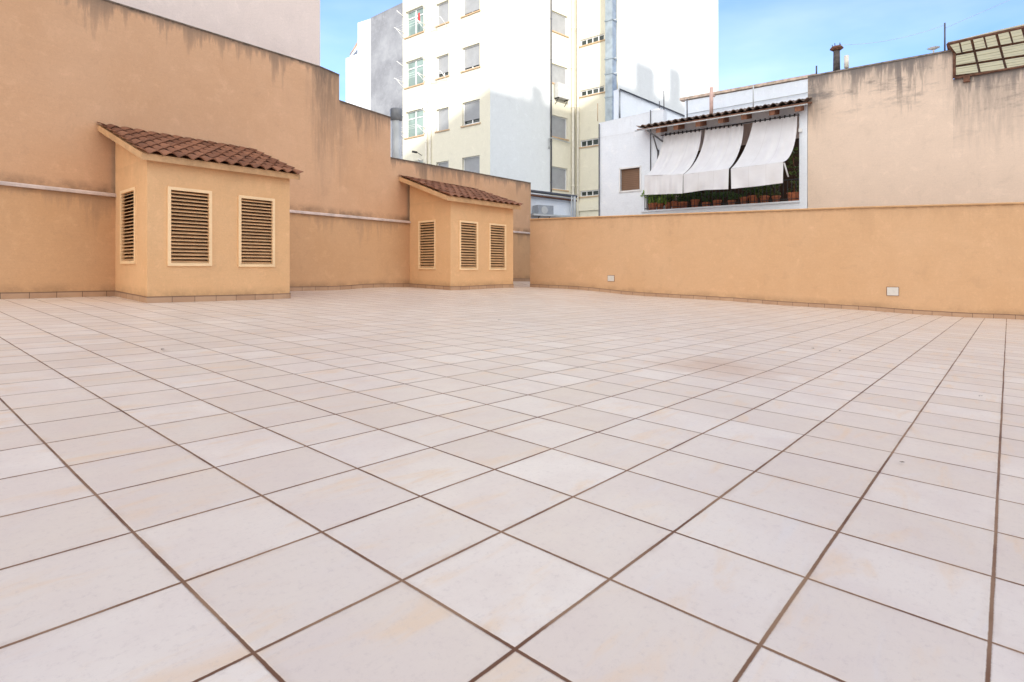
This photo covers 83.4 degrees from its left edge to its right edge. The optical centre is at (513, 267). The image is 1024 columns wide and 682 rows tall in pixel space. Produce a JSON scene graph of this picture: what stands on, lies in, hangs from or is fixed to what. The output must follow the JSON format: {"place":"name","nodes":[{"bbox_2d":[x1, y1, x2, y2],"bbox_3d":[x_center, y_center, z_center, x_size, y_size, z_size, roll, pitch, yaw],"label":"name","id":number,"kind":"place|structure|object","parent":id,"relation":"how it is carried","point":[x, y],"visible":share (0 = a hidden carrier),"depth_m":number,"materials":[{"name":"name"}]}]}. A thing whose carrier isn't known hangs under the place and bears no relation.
{"place":"outdoors","nodes":[
{"label":"outdoors","id":0,"kind":"place"},
{"bbox_2d":[111,0,319,65],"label":"pale building","id":1,"kind":"structure","parent":0,"point":[290,28],"depth_m":12.43,"materials":[{"name":"white paint"}]},
{"bbox_2d":[346,2,402,158],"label":"party wall building","id":2,"kind":"structure","parent":0,"point":[374,68],"depth_m":38.69,"materials":[{"name":"white paint"}]},
{"bbox_2d":[0,281,1023,681],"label":"terrace floor","id":3,"kind":"structure","parent":0,"point":[438,485],"depth_m":1.80,"materials":[{"name":"tile"}]},
{"bbox_2d":[97,122,303,302],"bbox_3d":[-5.226,-0.779,9.733,1.898,3.170,2.715,0,0,35],"label":"ventilation hut","id":4,"kind":"object","parent":3,"relation":"on","point":[169,182],"visible":0.99,"depth_m":9.10,"materials":[{"name":"paint"}]},
{"bbox_2d":[0,0,530,298],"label":"boundary wall","id":5,"kind":"structure","parent":3,"relation":"on","point":[73,73],"depth_m":10.06,"materials":[{"name":"paint"}]},
{"bbox_2d":[390,107,401,158],"bbox_3d":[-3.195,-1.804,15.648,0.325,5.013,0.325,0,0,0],"label":"flue pipe","id":6,"kind":"object","parent":5,"relation":"on","point":[396,116],"visible":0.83,"depth_m":15.53,"materials":[{"name":"silver metal"}]},
{"bbox_2d":[399,175,522,289],"bbox_3d":[-1.395,-0.774,15.288,2.032,3.188,3.028,0,0,38],"label":"ventilation hut","id":7,"kind":"object","parent":3,"relation":"on","point":[467,237],"visible":0.98,"depth_m":14.59,"materials":[{"name":"paint"}]},
{"bbox_2d":[530,202,1023,319],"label":"parapet wall","id":8,"kind":"structure","parent":3,"relation":"on","point":[961,260],"depth_m":13.26,"materials":[{"name":"paint"}]},
{"bbox_2d":[608,275,614,281],"bbox_3d":[2.722,0.315,16.013,0.207,0.174,0.052,0,0,34],"label":"wall light","id":9,"kind":"object","parent":8,"relation":"attached to","point":[611,278],"visible":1,"depth_m":15.98,"materials":[{"name":"white plastic"}]},
{"bbox_2d":[886,287,898,295],"bbox_3d":[8.168,0.523,12.375,0.227,0.196,0.052,0,0,34],"label":"wall light","id":10,"kind":"object","parent":8,"relation":"attached to","point":[892,291],"visible":1,"depth_m":12.36,"materials":[{"name":"white plastic"}]},
{"bbox_2d":[394,0,717,216],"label":"apartment tower","id":11,"kind":"structure","parent":0,"point":[481,78],"depth_m":33.82,"materials":[{"name":"white paint"}]},
{"bbox_2d":[404,7,423,39],"bbox_3d":[-5.917,-14.701,34.556,1.752,1.646,0.270,0,0,39],"label":"window","id":12,"kind":"structure","parent":11,"relation":"in","point":[416,29],"depth_m":34.74,"materials":[{"name":"glass"}]},
{"bbox_2d":[404,58,423,89],"bbox_3d":[-5.917,-11.649,34.556,1.752,1.646,0.270,0,0,39],"label":"window","id":13,"kind":"structure","parent":11,"relation":"in","point":[416,65],"depth_m":34.68,"materials":[{"name":"glass"}]},
{"bbox_2d":[404,109,423,139],"bbox_3d":[-5.917,-8.597,34.556,1.752,1.646,0.270,0,0,39],"label":"window","id":14,"kind":"structure","parent":11,"relation":"in","point":[415,117],"depth_m":34.68,"materials":[{"name":"glass"}]},
{"bbox_2d":[435,1,449,27],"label":"window","id":15,"kind":"structure","parent":11,"relation":"in","point":[443,9],"depth_m":33.10,"materials":[{"name":"white paint"}]},
{"bbox_2d":[435,54,449,79],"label":"window","id":16,"kind":"structure","parent":11,"relation":"in","point":[443,62],"depth_m":33.14,"materials":[{"name":"white paint"}]},
{"bbox_2d":[435,108,449,132],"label":"window","id":17,"kind":"structure","parent":11,"relation":"in","point":[443,114],"depth_m":33.14,"materials":[{"name":"white paint"}]},
{"bbox_2d":[438,161,448,167],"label":"window","id":18,"kind":"structure","parent":11,"relation":"in","point":[445,164],"depth_m":33.08,"materials":[{"name":"white paint"}]},
{"bbox_2d":[460,0,480,17],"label":"window","id":19,"kind":"structure","parent":11,"relation":"in","point":[471,7],"depth_m":31.75,"materials":[{"name":"white paint"}]},
{"bbox_2d":[460,44,480,72],"bbox_3d":[-2.303,-11.501,31.643,1.469,1.370,0.280,0,0,39],"label":"window","id":20,"kind":"structure","parent":11,"relation":"in","point":[471,54],"depth_m":31.71,"materials":[{"name":"white paint"}]},
{"bbox_2d":[460,100,480,127],"bbox_3d":[-2.303,-8.449,31.643,1.469,1.370,0.280,0,0,39],"label":"window","id":21,"kind":"structure","parent":11,"relation":"in","point":[471,109],"depth_m":31.71,"materials":[{"name":"white paint"}]},
{"bbox_2d":[464,156,479,172],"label":"window","id":22,"kind":"structure","parent":11,"relation":"in","point":[472,164],"depth_m":31.71,"materials":[{"name":"white paint"}]},
{"bbox_2d":[552,64,565,83],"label":"window","id":23,"kind":"structure","parent":11,"relation":"in","point":[558,73],"depth_m":34.47,"materials":[{"name":"white paint"}]},
{"bbox_2d":[552,11,568,37],"bbox_3d":[2.723,-14.536,34.394,1.539,1.266,0.230,0,0,-42],"label":"window","id":24,"kind":"structure","parent":11,"relation":"in","point":[558,21],"depth_m":34.47,"materials":[{"name":"white paint"}]},
{"bbox_2d":[552,115,568,140],"bbox_3d":[2.723,-8.332,34.394,1.539,1.346,0.230,0,0,-42],"label":"window","id":25,"kind":"structure","parent":11,"relation":"in","point":[558,123],"depth_m":34.47,"materials":[{"name":"white paint"}]},
{"bbox_2d":[552,167,568,191],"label":"window","id":26,"kind":"structure","parent":11,"relation":"in","point":[558,174],"depth_m":34.47,"materials":[{"name":"white paint"}]},
{"bbox_2d":[554,82,569,106],"bbox_3d":[2.877,-10.244,34.164,1.009,1.207,0.397,0,0,-42],"label":"air conditioner","id":27,"kind":"object","parent":11,"relation":"attached to","point":[561,91],"visible":1,"depth_m":33.92,"materials":[{"name":"white metal"}]},
{"bbox_2d":[579,138,598,148],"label":"window","id":28,"kind":"structure","parent":11,"relation":"in","point":[591,142],"depth_m":34.65,"materials":[{"name":"white paint"}]},
{"bbox_2d":[579,190,598,197],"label":"window","id":29,"kind":"structure","parent":11,"relation":"in","point":[591,193],"depth_m":34.65,"materials":[{"name":"white paint"}]},
{"bbox_2d":[579,34,604,47],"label":"window","id":30,"kind":"structure","parent":11,"relation":"in","point":[599,38],"depth_m":34.52,"materials":[{"name":"white paint"}]},
{"bbox_2d":[579,86,604,97],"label":"window","id":31,"kind":"structure","parent":11,"relation":"in","point":[598,90],"depth_m":34.51,"materials":[{"name":"white paint"}]},
{"bbox_2d":[604,0,618,120],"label":"extraction duct","id":32,"kind":"object","parent":11,"relation":"attached to","point":[611,57],"visible":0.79,"depth_m":33.05,"materials":[{"name":"metal"}]},
{"bbox_2d":[320,0,1023,101],"label":"sky","id":33,"kind":"structure","parent":0,"point":[760,41],"materials":[{"name":"blue"}]},
{"bbox_2d":[599,97,811,215],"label":"balcony house","id":34,"kind":"structure","parent":0,"point":[629,148],"depth_m":17.70,"materials":[{"name":"white painted plaster"},{"name":"brown wood"},{"name":"terracotta tile"}]},
{"bbox_2d":[619,165,640,192],"bbox_3d":[3.693,-2.775,18.177,0.650,0.794,0.526,0,0,0],"label":"window","id":35,"kind":"structure","parent":34,"relation":"in","point":[631,178],"depth_m":18.22,"materials":[{"name":"brown paint"}]},
{"bbox_2d":[640,190,656,209],"bbox_3d":[4.333,-2.066,17.965,0.742,0.728,0.445,0,0,-43],"label":"potted plant","id":36,"kind":"object","parent":34,"relation":"on","point":[650,201],"visible":0.69,"depth_m":17.84,"materials":[{"name":"green plant"}]},
{"bbox_2d":[650,195,664,209],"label":"potted plant","id":37,"kind":"object","parent":34,"relation":"on","point":[662,203],"visible":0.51,"depth_m":17.80,"materials":[{"name":"green plant"}]},
{"bbox_2d":[658,194,676,208],"bbox_3d":[4.735,-2.070,17.726,0.841,0.735,0.432,0,0,34],"label":"potted plant","id":38,"kind":"object","parent":34,"relation":"on","point":[666,203],"visible":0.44,"depth_m":17.65,"materials":[{"name":"green plant"}]},
{"bbox_2d":[644,129,700,194],"bbox_3d":[4.632,-3.049,16.742,1.411,1.978,0.950,0,0,38],"label":"canvas awning","id":39,"kind":"object","parent":34,"relation":"hanging from","point":[675,159],"visible":1,"depth_m":16.69,"materials":[{"name":"white fabric"}]},
{"bbox_2d":[663,193,686,208],"bbox_3d":[4.922,-2.067,17.530,0.731,0.730,0.603,0,0,14],"label":"potted plant","id":40,"kind":"object","parent":34,"relation":"on","point":[673,201],"visible":0.5,"depth_m":17.43,"materials":[{"name":"green plant"}]},
{"bbox_2d":[678,194,691,207],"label":"potted plant","id":41,"kind":"object","parent":34,"relation":"on","point":[683,204],"visible":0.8,"depth_m":17.24,"materials":[{"name":"green plant"}]},
{"bbox_2d":[686,99,687,117],"bbox_3d":[5.952,-5.414,19.704,0.038,0.726,0.040,0,0,0],"label":"roof post","id":42,"kind":"object","parent":34,"relation":"on","point":[686,108],"visible":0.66,"depth_m":19.70,"materials":[{"name":"grey metal"}]},
{"bbox_2d":[689,191,702,206],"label":"potted plant","id":43,"kind":"object","parent":34,"relation":"on","point":[697,198],"visible":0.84,"depth_m":17.04,"materials":[{"name":"green plant"}]},
{"bbox_2d":[702,190,715,206],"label":"potted plant","id":44,"kind":"object","parent":34,"relation":"on","point":[706,194],"visible":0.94,"depth_m":16.92,"materials":[{"name":"green plant"}]},
{"bbox_2d":[709,87,714,113],"bbox_3d":[6.646,-5.507,19.194,0.190,0.992,0.120,0,0,0],"label":"terracotta vent","id":45,"kind":"object","parent":34,"relation":"on","point":[711,95],"visible":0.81,"depth_m":19.16,"materials":[{"name":"ceramic"}]},
{"bbox_2d":[683,123,743,192],"bbox_3d":[5.565,-3.046,16.023,1.379,1.950,0.956,0,0,40],"label":"canvas awning","id":46,"kind":"object","parent":34,"relation":"hanging from","point":[714,161],"visible":1,"depth_m":15.95,"materials":[{"name":"white fabric"}]},
{"bbox_2d":[710,191,725,205],"bbox_3d":[5.966,-1.963,16.776,0.454,0.521,0.324,0,0,0],"label":"potted plant","id":47,"kind":"object","parent":34,"relation":"on","point":[718,195],"visible":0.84,"depth_m":16.71,"materials":[{"name":"green plant"}]},
{"bbox_2d":[725,190,739,204],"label":"potted plant","id":48,"kind":"object","parent":34,"relation":"on","point":[731,198],"visible":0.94,"depth_m":16.35,"materials":[{"name":"green plant"}]},
{"bbox_2d":[679,138,798,207],"bbox_3d":[7.212,-2.777,18.199,4.066,2.150,0.030,0,0,38],"label":"balcony door","id":49,"kind":"structure","parent":34,"relation":"in","point":[780,188],"depth_m":17.56,"materials":[{"name":"black glass"}]},
{"bbox_2d":[739,187,749,203],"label":"potted plant","id":50,"kind":"object","parent":34,"relation":"on","point":[744,197],"visible":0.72,"depth_m":16.16,"materials":[{"name":"green plant"}]},
{"bbox_2d":[680,73,815,117],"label":"roof terrace wall","id":51,"kind":"structure","parent":34,"relation":"on","point":[784,90],"depth_m":19.38,"materials":[{"name":"white paint"}]},
{"bbox_2d":[748,186,764,202],"bbox_3d":[6.827,-2.032,16.146,0.439,0.659,0.325,0,0,27],"label":"potted plant","id":52,"kind":"object","parent":34,"relation":"on","point":[752,196],"visible":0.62,"depth_m":16.07,"materials":[{"name":"green plant"}]},
{"bbox_2d":[755,185,769,202],"bbox_3d":[6.917,-2.055,15.949,0.464,0.705,0.302,0,0,0],"label":"potted plant","id":53,"kind":"object","parent":34,"relation":"on","point":[764,190],"visible":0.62,"depth_m":15.89,"materials":[{"name":"green plant"}]},
{"bbox_2d":[731,114,796,188],"bbox_3d":[6.604,-3.058,15.183,1.470,1.968,0.959,0,0,38],"label":"canvas awning","id":54,"kind":"object","parent":34,"relation":"hanging from","point":[767,152],"visible":1,"depth_m":15.15,"materials":[{"name":"white fabric"}]},
{"bbox_2d":[765,184,780,201],"bbox_3d":[7.195,-2.074,15.815,0.464,0.743,0.499,0,0,0],"label":"potted plant","id":55,"kind":"object","parent":34,"relation":"on","point":[777,196],"visible":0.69,"depth_m":15.84,"materials":[{"name":"green plant"}]},
{"bbox_2d":[786,147,798,200],"bbox_3d":[7.545,-2.495,15.502,0.586,1.586,0.546,0,0,0],"label":"tall potted plant","id":56,"kind":"object","parent":34,"relation":"on","point":[795,194],"visible":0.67,"depth_m":15.45,"materials":[{"name":"green plant"}]},
{"label":"ground","id":57,"kind":"structure","parent":0,"visible":0},
{"bbox_2d":[531,190,576,218],"bbox_3d":[0.296,1.238,20.966,4.186,8.131,2.000,0,0,-32],"label":"annex","id":58,"kind":"object","parent":57,"relation":"on","point":[564,206],"visible":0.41,"depth_m":21.09,"materials":[{"name":"paint"}]},
{"bbox_2d":[533,205,552,217],"bbox_3d":[1.047,-1.845,20.596,0.660,0.702,0.427,0,0,-32],"label":"air conditioner","id":59,"kind":"object","parent":58,"relation":"attached to","point":[542,209],"visible":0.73,"depth_m":20.40,"materials":[{"name":"white metal"}]},
{"bbox_2d":[614,89,684,120],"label":"lean to wall","id":60,"kind":"structure","parent":57,"relation":"on","point":[626,103],"depth_m":22.30,"materials":[{"name":"white paint"}]},
{"bbox_2d":[808,50,1023,207],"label":"tan building","id":61,"kind":"structure","parent":57,"relation":"on","point":[925,129],"depth_m":13.62,"materials":[{"name":"paint"}]},
{"bbox_2d":[830,43,843,70],"bbox_3d":[8.311,-5.343,14.779,0.312,0.790,0.320,0,0,0],"label":"chimney pot","id":62,"kind":"object","parent":61,"relation":"on","point":[835,49],"visible":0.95,"depth_m":14.71,"materials":[{"name":"metal"}]},
{"bbox_2d":[847,0,1008,44],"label":"overhead wire","id":63,"kind":"object","parent":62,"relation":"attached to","point":[925,31],"visible":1,"depth_m":13.62,"materials":[{"name":"grey metal"}]},
{"bbox_2d":[844,55,848,68],"bbox_3d":[8.486,-5.232,14.643,0.105,0.313,0.110,0,0,0],"label":"vent pipe","id":64,"kind":"object","parent":61,"relation":"on","point":[846,61],"visible":0.97,"depth_m":14.60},
{"bbox_2d":[927,46,939,52],"bbox_3d":[9.901,-5.107,13.543,0.254,0.150,0.260,0,0,0],"label":"roof lamp","id":65,"kind":"object","parent":61,"relation":"on","point":[933,48],"visible":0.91,"depth_m":13.50,"materials":[{"name":"white metal"}]},
{"bbox_2d":[944,23,945,50],"bbox_3d":[10.069,-5.351,13.412,0.034,0.701,0.036,0,0,0],"label":"aerial mast","id":66,"kind":"object","parent":61,"relation":"on","point":[944,36],"visible":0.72,"depth_m":13.40,"materials":[{"name":"grey metal"}]},
{"bbox_2d":[946,24,1023,78],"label":"roof pergola","id":67,"kind":"object","parent":61,"relation":"on","point":[992,52],"visible":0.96,"depth_m":13.29,"materials":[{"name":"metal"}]}
]}

